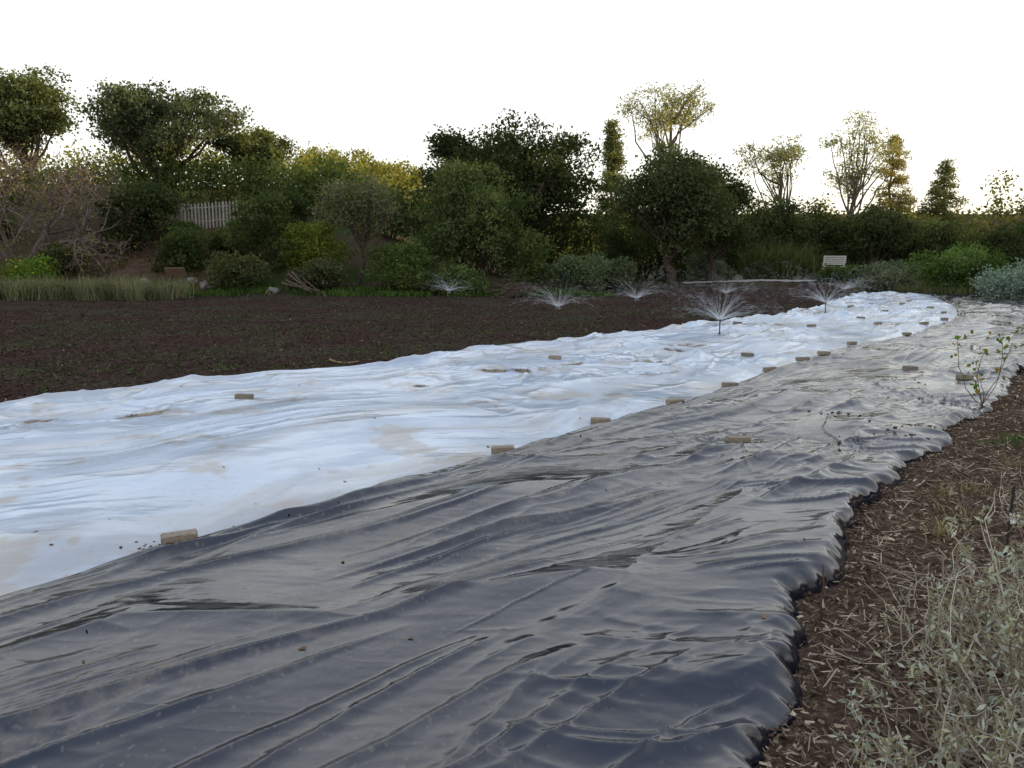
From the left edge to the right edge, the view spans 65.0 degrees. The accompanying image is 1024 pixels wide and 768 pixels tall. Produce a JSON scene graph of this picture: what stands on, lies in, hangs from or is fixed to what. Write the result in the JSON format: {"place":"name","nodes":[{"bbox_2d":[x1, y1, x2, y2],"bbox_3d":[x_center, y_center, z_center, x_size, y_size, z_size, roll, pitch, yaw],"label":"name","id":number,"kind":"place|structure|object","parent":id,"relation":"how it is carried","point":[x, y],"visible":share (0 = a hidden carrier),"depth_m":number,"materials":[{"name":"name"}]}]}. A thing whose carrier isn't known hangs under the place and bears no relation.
{"place":"outdoors","nodes":[
{"label":"outdoors","id":0,"kind":"place"},
{"bbox_2d":[0,269,200,300],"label":"bunch grass","id":1,"kind":"structure","parent":0,"point":[84,289],"depth_m":31.86,"materials":[{"name":"green plant"}]},
{"bbox_2d":[0,188,1023,767],"bbox_3d":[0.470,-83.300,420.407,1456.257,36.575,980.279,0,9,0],"label":"ground","id":2,"kind":"structure","parent":0,"point":[724,302],"depth_m":14.51,"materials":[{"name":"soil"}]},
{"bbox_2d":[0,207,17,239],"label":"coyote bush","id":3,"kind":"object","parent":2,"relation":"on","point":[6,223],"visible":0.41,"depth_m":40.79,"materials":[{"name":"green plant"}]},
{"bbox_2d":[0,252,62,283],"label":"sunflower bush","id":4,"kind":"object","parent":2,"relation":"on","point":[37,264],"visible":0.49,"depth_m":33.96,"materials":[{"name":"green plant"}]},
{"bbox_2d":[0,63,80,195],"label":"oak tree","id":5,"kind":"object","parent":2,"relation":"on","point":[25,119],"visible":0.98,"depth_m":47.24,"materials":[{"name":"green plant"}]},
{"bbox_2d":[28,240,97,281],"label":"coyote bush","id":6,"kind":"object","parent":2,"relation":"on","point":[59,252],"visible":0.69,"depth_m":35.50,"materials":[{"name":"green plant"}]},
{"bbox_2d":[0,136,160,279],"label":"buckeye tree","id":7,"kind":"object","parent":2,"relation":"on","point":[77,237],"visible":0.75,"depth_m":36.59,"materials":[{"name":"brown plant"}]},
{"bbox_2d":[36,226,216,291],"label":"dry grass","id":8,"kind":"structure","parent":2,"relation":"on","point":[122,260],"depth_m":38.12,"materials":[{"name":"beige plant"}]},
{"bbox_2d":[88,177,188,252],"bbox_3d":[-18.414,-8.355,39.782,4.509,3.713,4.324,-4,10,-23],"label":"toyon bush","id":9,"kind":"object","parent":2,"relation":"on","point":[156,202],"visible":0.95,"depth_m":38.79,"materials":[{"name":"green plant"}]},
{"bbox_2d":[76,77,255,191],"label":"oak tree","id":10,"kind":"object","parent":2,"relation":"on","point":[133,122],"visible":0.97,"depth_m":44.70,"materials":[{"name":"green plant"}]},
{"bbox_2d":[164,268,186,292],"bbox_3d":[-14.200,-4.355,34.007,0.840,1.129,0.304,0,9,0],"label":"interpretive sign","id":11,"kind":"object","parent":2,"relation":"on","point":[173,272],"visible":0.68,"depth_m":33.96,"materials":[{"name":"brown wood"}]},
{"bbox_2d":[146,224,209,272],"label":"toyon bush","id":12,"kind":"object","parent":2,"relation":"on","point":[183,250],"visible":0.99,"depth_m":37.25,"materials":[{"name":"green plant"}]},
{"bbox_2d":[158,219,206,240],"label":"coyote bush","id":13,"kind":"object","parent":2,"relation":"on","point":[184,224],"visible":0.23,"depth_m":40.24,"materials":[{"name":"green plant"}]},
{"bbox_2d":[199,280,217,289],"bbox_3d":[-13.601,-4.372,35.967,0.636,0.540,0.816,6,11,32],"label":"rock","id":14,"kind":"object","parent":2,"relation":"on","point":[203,285],"visible":0.52,"depth_m":35.70,"materials":[{"name":"stone"}]},
{"bbox_2d":[0,147,423,239],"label":"shrub thicket","id":15,"kind":"object","parent":2,"relation":"on","point":[307,187],"visible":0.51,"depth_m":44.76,"materials":[{"name":"green plant"}]},
{"bbox_2d":[180,200,257,228],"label":"picket fence","id":16,"kind":"object","parent":2,"relation":"on","point":[205,207],"visible":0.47,"depth_m":41.59,"materials":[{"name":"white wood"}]},
{"bbox_2d":[202,215,260,253],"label":"coyote bush","id":17,"kind":"object","parent":2,"relation":"on","point":[217,241],"visible":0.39,"depth_m":38.78,"materials":[{"name":"green plant"}]},
{"bbox_2d":[200,250,274,288],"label":"coyote bush","id":18,"kind":"object","parent":2,"relation":"on","point":[244,270],"visible":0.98,"depth_m":35.40,"materials":[{"name":"green plant"}]},
{"bbox_2d":[208,124,302,193],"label":"oak tree","id":19,"kind":"object","parent":2,"relation":"on","point":[256,140],"visible":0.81,"depth_m":46.91,"materials":[{"name":"green plant"}]},
{"bbox_2d":[225,125,287,169],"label":"hillside tree","id":20,"kind":"object","parent":2,"relation":"on","point":[252,132],"visible":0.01,"depth_m":84.12,"materials":[{"name":"green plant"}]},
{"bbox_2d":[219,187,299,273],"bbox_3d":[-11.801,-7.212,38.138,3.790,4.096,3.556,0,9,0],"label":"coffeeberry bush","id":21,"kind":"object","parent":2,"relation":"on","point":[269,222],"visible":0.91,"depth_m":37.36,"materials":[{"name":"green plant"}]},
{"bbox_2d":[266,287,279,293],"bbox_3d":[-10.495,-4.047,35.286,0.538,0.426,0.628,8,12,40],"label":"rock","id":22,"kind":"object","parent":2,"relation":"on","point":[275,290],"visible":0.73,"depth_m":35.11,"materials":[{"name":"stone"}]},
{"bbox_2d":[254,182,311,237],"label":"toyon bush","id":23,"kind":"object","parent":2,"relation":"on","point":[299,207],"visible":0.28,"depth_m":40.04,"materials":[{"name":"green plant"}]},
{"bbox_2d":[0,136,631,262],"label":"distant tree line","id":24,"kind":"object","parent":2,"relation":"on","point":[361,164],"visible":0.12,"depth_m":79.26,"materials":[{"name":"green plant"}]},
{"bbox_2d":[285,141,346,193],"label":"hillside tree","id":25,"kind":"object","parent":2,"relation":"on","point":[312,150],"visible":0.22,"depth_m":88.47,"materials":[{"name":"green plant"}]},
{"bbox_2d":[276,218,359,270],"bbox_3d":[-9.198,-6.300,37.556,3.776,2.935,3.122,3,10,19],"label":"yellow green bush","id":26,"kind":"object","parent":2,"relation":"on","point":[310,242],"visible":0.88,"depth_m":37.05,"materials":[{"name":"green plant"}]},
{"bbox_2d":[282,256,358,292],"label":"coyote bush","id":27,"kind":"object","parent":2,"relation":"on","point":[324,274],"visible":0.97,"depth_m":35.33,"materials":[{"name":"green plant"}]},
{"bbox_2d":[317,147,389,180],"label":"hillside tree","id":28,"kind":"object","parent":2,"relation":"on","point":[363,151],"visible":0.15,"depth_m":86.18,"materials":[{"name":"green plant"}]},
{"bbox_2d":[306,170,403,283],"bbox_3d":[-7.077,-7.029,36.611,4.162,5.305,3.099,-4,10,-23],"label":"laurel sumac","id":29,"kind":"object","parent":2,"relation":"on","point":[369,202],"visible":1,"depth_m":36.39,"materials":[{"name":"green plant"}]},
{"bbox_2d":[0,304,784,392],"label":"ground weeds","id":30,"kind":"object","parent":2,"relation":"on","point":[38,370],"visible":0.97,"depth_m":17.61,"materials":[{"name":"green plant"}]},
{"bbox_2d":[3,271,793,400],"bbox_3d":[-1.398,-2.324,22.193,29.236,1.133,25.998,0,9,0],"label":"fallen branch","id":31,"kind":"object","parent":2,"relation":"on","point":[300,283],"depth_m":34.69,"materials":[{"name":"brown wood"}]},
{"bbox_2d":[374,160,425,194],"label":"hillside tree","id":32,"kind":"object","parent":2,"relation":"on","point":[392,168],"visible":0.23,"depth_m":83.09,"materials":[{"name":"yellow plant"}]},
{"bbox_2d":[188,278,615,297],"bbox_3d":[-4.603,-4.322,35.567,18.252,0.925,4.343,0,9,0],"label":"green groundcover","id":33,"kind":"object","parent":2,"relation":"on","point":[340,291],"visible":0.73,"depth_m":34.88,"materials":[{"name":"green plant"}]},
{"bbox_2d":[358,239,447,293],"bbox_3d":[-4.782,-5.236,35.946,3.734,2.584,3.608,7,12,39],"label":"coyote bush","id":34,"kind":"object","parent":2,"relation":"on","point":[402,276],"visible":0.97,"depth_m":35.43,"materials":[{"name":"green plant"}]},
{"bbox_2d":[0,283,849,400],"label":"bark mulch","id":35,"kind":"object","parent":2,"relation":"on","point":[164,362],"visible":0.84,"depth_m":19.67,"materials":[{"name":"brown wood"}]},
{"bbox_2d":[411,124,483,263],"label":"oak tree","id":36,"kind":"object","parent":2,"relation":"on","point":[445,145],"visible":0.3,"depth_m":43.93,"materials":[{"name":"green plant"}]},
{"bbox_2d":[428,263,495,296],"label":"coyote bush","id":37,"kind":"object","parent":2,"relation":"on","point":[461,279],"visible":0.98,"depth_m":34.76,"materials":[{"name":"green plant"}]},
{"bbox_2d":[404,156,541,275],"bbox_3d":[-1.871,-7.327,37.357,5.981,6.318,5.492,4,10,26],"label":"oak tree","id":38,"kind":"object","parent":2,"relation":"on","point":[466,209],"visible":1,"depth_m":36.45,"materials":[{"name":"green plant"}]},
{"bbox_2d":[0,291,956,595],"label":"white plastic sheet","id":39,"kind":"object","parent":2,"relation":"on","point":[92,479],"visible":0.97,"depth_m":8.21,"materials":[{"name":"white plastic"}]},
{"bbox_2d":[235,394,253,398],"bbox_3d":[-3.179,0.151,9.551,0.205,0.067,0.106,1,7,4],"label":"brick","id":40,"kind":"object","parent":39,"relation":"on","point":[244,396],"visible":0.88,"depth_m":9.50,"materials":[{"name":"brick"}]},
{"bbox_2d":[491,445,514,453],"bbox_3d":[-0.079,0.576,7.027,0.202,0.067,0.104,-2,10,-5],"label":"brick","id":41,"kind":"object","parent":39,"relation":"on","point":[497,449],"visible":0.69,"depth_m":6.98,"materials":[{"name":"brick"}]},
{"bbox_2d":[119,358,956,549],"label":"soil clods","id":42,"kind":"object","parent":39,"relation":"on","point":[120,547],"visible":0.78,"depth_m":7.82,"materials":[{"name":"brown soil"}]},
{"bbox_2d":[548,355,560,359],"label":"brick","id":43,"kind":"object","parent":39,"relation":"on","point":[556,357],"visible":1,"depth_m":13.25,"materials":[{"name":"brick"}]},
{"bbox_2d":[591,417,610,423],"bbox_3d":[0.905,0.379,8.210,0.204,0.068,0.103,2,10,3],"label":"brick","id":44,"kind":"object","parent":39,"relation":"on","point":[594,420],"visible":0.73,"depth_m":8.16,"materials":[{"name":"brick"}]},
{"bbox_2d":[741,352,753,356],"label":"brick","id":45,"kind":"object","parent":39,"relation":"on","point":[745,354],"visible":1,"depth_m":13.64,"materials":[{"name":"brick"}]},
{"bbox_2d":[0,293,1023,767],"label":"black plastic sheet","id":46,"kind":"object","parent":2,"relation":"on","point":[604,595],"visible":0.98,"depth_m":3.84,"materials":[{"name":"black plastic"}]},
{"bbox_2d":[160,528,197,544],"bbox_3d":[-1.970,0.914,4.762,0.205,0.066,0.104,-5,10,-25],"label":"brick","id":47,"kind":"object","parent":46,"relation":"on","point":[180,536],"visible":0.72,"depth_m":4.73,"materials":[{"name":"concrete"}]},
{"bbox_2d":[666,398,684,404],"bbox_3d":[1.871,0.205,9.215,0.203,0.066,0.104,-4,11,-24],"label":"brick","id":48,"kind":"object","parent":46,"relation":"on","point":[672,401],"visible":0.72,"depth_m":9.18,"materials":[{"name":"brick"}]},
{"bbox_2d":[721,382,738,386],"bbox_3d":[2.900,0.011,10.693,0.204,0.067,0.104,0,7,-9],"label":"brick","id":49,"kind":"object","parent":46,"relation":"on","point":[726,384],"visible":0.72,"depth_m":10.65,"materials":[{"name":"brick"}]},
{"bbox_2d":[725,435,750,442],"bbox_3d":[2.000,0.496,7.115,0.202,0.065,0.103,1,9,-6],"label":"brick","id":50,"kind":"object","parent":46,"relation":"on","point":[733,439],"visible":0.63,"depth_m":7.07,"materials":[{"name":"brick"}]},
{"bbox_2d":[763,366,776,371],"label":"brick","id":51,"kind":"object","parent":46,"relation":"on","point":[766,369],"visible":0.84,"depth_m":11.64,"materials":[{"name":"brick"}]},
{"bbox_2d":[795,357,809,360],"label":"brick","id":52,"kind":"object","parent":46,"relation":"on","point":[801,358],"visible":0.88,"depth_m":12.81,"materials":[{"name":"brick"}]},
{"bbox_2d":[902,366,917,369],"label":"brick","id":53,"kind":"object","parent":46,"relation":"on","point":[909,367],"visible":0.87,"depth_m":11.66,"materials":[{"name":"brick"}]},
{"bbox_2d":[956,374,973,379],"bbox_3d":[6.149,-0.094,10.919,0.202,0.066,0.105,1,7,0],"label":"brick","id":54,"kind":"object","parent":46,"relation":"on","point":[960,376],"visible":0.93,"depth_m":10.87,"materials":[{"name":"brick"}]},
{"bbox_2d":[950,327,1022,404],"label":"leafy weed","id":55,"kind":"object","parent":46,"relation":"on","point":[976,385],"visible":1,"depth_m":9.08,"materials":[{"name":"green plant"}]},
{"bbox_2d":[472,279,556,297],"bbox_3d":[0.082,-4.045,34.395,3.323,0.863,2.832,-6,11,-35],"label":"brush pile","id":56,"kind":"object","parent":2,"relation":"on","point":[519,290],"visible":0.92,"depth_m":34.41,"materials":[{"name":"brown plant"}]},
{"bbox_2d":[31,311,1022,662],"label":"leaf debris","id":57,"kind":"object","parent":2,"relation":"on","point":[411,637],"visible":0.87,"depth_m":4.55,"materials":[{"name":"brown plant"}]},
{"bbox_2d":[496,223,558,289],"bbox_3d":[0.725,-5.673,36.939,2.557,3.366,2.913,8,12,43],"label":"coyote bush","id":58,"kind":"object","parent":2,"relation":"on","point":[528,260],"visible":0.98,"depth_m":36.40,"materials":[{"name":"green plant"}]},
{"bbox_2d":[447,107,617,275],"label":"oak tree","id":59,"kind":"object","parent":2,"relation":"on","point":[552,182],"visible":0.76,"depth_m":42.63,"materials":[{"name":"green plant"}]},
{"bbox_2d":[392,180,730,281],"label":"shrub thicket","id":60,"kind":"object","parent":2,"relation":"on","point":[645,238],"visible":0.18,"depth_m":48.27,"materials":[{"name":"green plant"}]},
{"bbox_2d":[543,263,595,287],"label":"bush","id":61,"kind":"object","parent":2,"relation":"on","point":[554,279],"visible":0.12,"depth_m":39.94,"materials":[{"name":"green plant"}]},
{"bbox_2d":[541,251,610,292],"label":"sage bush","id":62,"kind":"object","parent":2,"relation":"on","point":[576,271],"visible":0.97,"depth_m":36.39,"materials":[{"name":"green plant"}]},
{"bbox_2d":[586,118,631,246],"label":"conifer tree","id":63,"kind":"object","parent":2,"relation":"on","point":[612,153],"visible":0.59,"depth_m":57.80,"materials":[{"name":"green plant"}]},
{"bbox_2d":[593,229,646,282],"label":"toyon bush","id":64,"kind":"object","parent":2,"relation":"on","point":[627,249],"visible":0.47,"depth_m":42.29,"materials":[{"name":"green plant"}]},
{"bbox_2d":[595,256,646,291],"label":"sage bush","id":65,"kind":"object","parent":2,"relation":"on","point":[621,271],"visible":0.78,"depth_m":38.15,"materials":[{"name":"green plant"}]},
{"bbox_2d":[614,78,718,270],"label":"torrey pine","id":66,"kind":"object","parent":2,"relation":"on","point":[666,116],"visible":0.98,"depth_m":71.23,"materials":[{"name":"green plant"}]},
{"bbox_2d":[602,139,748,287],"bbox_3d":[8.101,-8.443,40.563,7.054,7.590,6.875,4,10,24],"label":"oak tree","id":67,"kind":"object","parent":2,"relation":"on","point":[682,190],"visible":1,"depth_m":39.18,"materials":[{"name":"green plant"}]},
{"bbox_2d":[681,248,740,281],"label":"sage bush","id":68,"kind":"object","parent":2,"relation":"on","point":[700,272],"visible":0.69,"depth_m":46.72,"materials":[{"name":"green plant"}]},
{"bbox_2d":[668,154,760,282],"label":"oak tree","id":69,"kind":"object","parent":2,"relation":"on","point":[746,199],"visible":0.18,"depth_m":44.36,"materials":[{"name":"green plant"}]},
{"bbox_2d":[732,134,809,206],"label":"torrey pine","id":70,"kind":"object","parent":2,"relation":"on","point":[784,154],"visible":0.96,"depth_m":67.09,"materials":[{"name":"green plant"}]},
{"bbox_2d":[751,197,818,255],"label":"oak tree","id":71,"kind":"object","parent":2,"relation":"on","point":[795,228],"visible":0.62,"depth_m":49.91,"materials":[{"name":"green plant"}]},
{"bbox_2d":[583,167,1023,269],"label":"distant tree line","id":72,"kind":"object","parent":2,"relation":"on","point":[995,213],"visible":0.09,"depth_m":74.74,"materials":[{"name":"green plant"}]},
{"bbox_2d":[800,273,831,281],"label":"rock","id":73,"kind":"object","parent":2,"relation":"on","point":[809,276],"visible":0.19,"depth_m":46.61,"materials":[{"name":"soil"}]},
{"bbox_2d":[820,565,829,620],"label":"dead twig","id":74,"kind":"object","parent":2,"relation":"on","point":[821,600],"visible":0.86,"depth_m":3.84,"materials":[{"name":"brown wood"}]},
{"bbox_2d":[822,256,845,268],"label":"garden bench","id":75,"kind":"object","parent":2,"relation":"on","point":[836,262],"visible":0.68,"depth_m":46.72,"materials":[{"name":"grey wood"}]},
{"bbox_2d":[814,263,863,282],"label":"sage bush","id":76,"kind":"object","parent":2,"relation":"on","point":[836,273],"visible":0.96,"depth_m":44.16,"materials":[{"name":"green plant"}]},
{"bbox_2d":[685,186,1020,278],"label":"shrub thicket","id":77,"kind":"object","parent":2,"relation":"on","point":[757,218],"visible":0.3,"depth_m":50.83,"materials":[{"name":"green plant"}]},
{"bbox_2d":[818,107,914,265],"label":"torrey pine","id":78,"kind":"object","parent":2,"relation":"on","point":[854,189],"visible":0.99,"depth_m":67.54,"materials":[{"name":"green plant"}]},
{"bbox_2d":[825,203,928,265],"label":"bush","id":79,"kind":"object","parent":2,"relation":"on","point":[877,236],"visible":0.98,"depth_m":48.97,"materials":[{"name":"green plant"}]},
{"bbox_2d":[852,267,917,292],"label":"sage bush","id":80,"kind":"object","parent":2,"relation":"on","point":[887,280],"visible":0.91,"depth_m":37.75,"materials":[{"name":"green plant"}]},
{"bbox_2d":[756,374,1023,767],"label":"wood chip mulch","id":81,"kind":"object","parent":2,"relation":"on","point":[815,747],"visible":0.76,"depth_m":3.81,"materials":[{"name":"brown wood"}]},
{"bbox_2d":[856,258,925,279],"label":"sage bush","id":82,"kind":"object","parent":2,"relation":"on","point":[874,269],"visible":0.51,"depth_m":44.07,"materials":[{"name":"green plant"}]},
{"bbox_2d":[862,133,920,263],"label":"conifer tree","id":83,"kind":"object","parent":2,"relation":"on","point":[899,180],"visible":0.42,"depth_m":69.76,"materials":[{"name":"green plant"}]},
{"bbox_2d":[782,683,1023,767],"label":"gray sage plant","id":84,"kind":"object","parent":2,"relation":"on","point":[954,741],"visible":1,"depth_m":2.25,"materials":[{"name":"green plant"}]},
{"bbox_2d":[900,213,964,275],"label":"bush","id":85,"kind":"object","parent":2,"relation":"on","point":[934,226],"visible":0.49,"depth_m":50.58,"materials":[{"name":"green plant"}]},
{"bbox_2d":[850,524,1023,767],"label":"gray sage plant","id":86,"kind":"object","parent":2,"relation":"on","point":[957,649],"visible":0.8,"depth_m":2.62,"materials":[{"name":"green plant"}]},
{"bbox_2d":[864,548,1021,664],"bbox_3d":[1.825,0.951,3.406,0.692,0.424,0.651,0,9,0],"label":"dry brush","id":87,"kind":"object","parent":2,"relation":"on","point":[929,641],"visible":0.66,"depth_m":3.48,"materials":[{"name":"beige plant"}]},
{"bbox_2d":[866,476,1023,681],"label":"gray sage plant","id":88,"kind":"object","parent":2,"relation":"on","point":[995,617],"visible":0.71,"depth_m":3.15,"materials":[{"name":"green plant"}]},
{"bbox_2d":[912,157,977,238],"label":"conifer tree","id":89,"kind":"object","parent":2,"relation":"on","point":[940,189],"visible":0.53,"depth_m":67.92,"materials":[{"name":"green plant"}]},
{"bbox_2d":[897,240,1015,292],"bbox_3d":[21.021,-5.404,37.789,4.789,2.741,3.692,-2,9,-13],"label":"green bush","id":90,"kind":"object","parent":2,"relation":"on","point":[957,262],"visible":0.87,"depth_m":37.35,"materials":[{"name":"green plant"}]},
{"bbox_2d":[965,621,1023,702],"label":"gray sage plant","id":91,"kind":"object","parent":2,"relation":"on","point":[1015,660],"visible":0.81,"depth_m":2.47,"materials":[{"name":"grey plant"}]},
{"bbox_2d":[969,257,1023,299],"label":"blue sagebrush","id":92,"kind":"object","parent":2,"relation":"on","point":[1006,284],"visible":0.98,"depth_m":31.26,"materials":[{"name":"green plant"}]},
{"bbox_2d":[969,223,1023,275],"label":"green bush","id":93,"kind":"object","parent":2,"relation":"on","point":[999,241],"visible":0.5,"depth_m":41.29,"materials":[{"name":"green plant"}]},
{"bbox_2d":[978,433,1023,448],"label":"green weed","id":94,"kind":"object","parent":2,"relation":"on","point":[1014,439],"visible":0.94,"depth_m":7.45,"materials":[{"name":"green plant"}]},
{"bbox_2d":[984,500,1023,582],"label":"gray sage plant","id":95,"kind":"object","parent":2,"relation":"on","point":[1021,567],"visible":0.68,"depth_m":3.63,"materials":[{"name":"grey plant"}]},
{"bbox_2d":[1004,487,1015,557],"bbox_3d":[2.840,0.816,4.576,0.033,0.470,0.032,0,9,0],"label":"irrigation sprinkler riser","id":96,"kind":"object","parent":2,"relation":"on","point":[1010,511],"visible":0.68,"depth_m":4.56,"materials":[{"name":"plastic"}]},
{"bbox_2d":[999,461,1023,525],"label":"dry brush","id":97,"kind":"object","parent":2,"relation":"on","point":[1010,500],"visible":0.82,"depth_m":5.13,"materials":[{"name":"beige plant"}]},
{"bbox_2d":[1006,196,1023,244],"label":"oak tree","id":98,"kind":"object","parent":2,"relation":"on","point":[1019,222],"visible":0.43,"depth_m":43.72,"materials":[{"name":"green plant"}]},
{"bbox_2d":[0,0,1023,213],"label":"sky","id":99,"kind":"structure","parent":0,"point":[945,76],"materials":[{"name":"white"}]},
{"bbox_2d":[720,234,838,279],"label":"deer grass","id":100,"kind":"structure","parent":0,"point":[779,262],"depth_m":48.05,"materials":[{"name":"green plant"}]},
{"bbox_2d":[682,279,914,283],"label":"gravel path","id":101,"kind":"structure","parent":0,"point":[747,280],"depth_m":45.13,"materials":[{"name":"grey gravel"}]},
{"bbox_2d":[866,281,991,294],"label":"dry grass","id":102,"kind":"structure","parent":0,"point":[918,288],"depth_m":36.84,"materials":[{"name":"green plant"}]},
{"bbox_2d":[905,451,1023,544],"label":"dry grass","id":103,"kind":"structure","parent":0,"point":[938,529],"depth_m":5.32,"materials":[{"name":"beige plant"}]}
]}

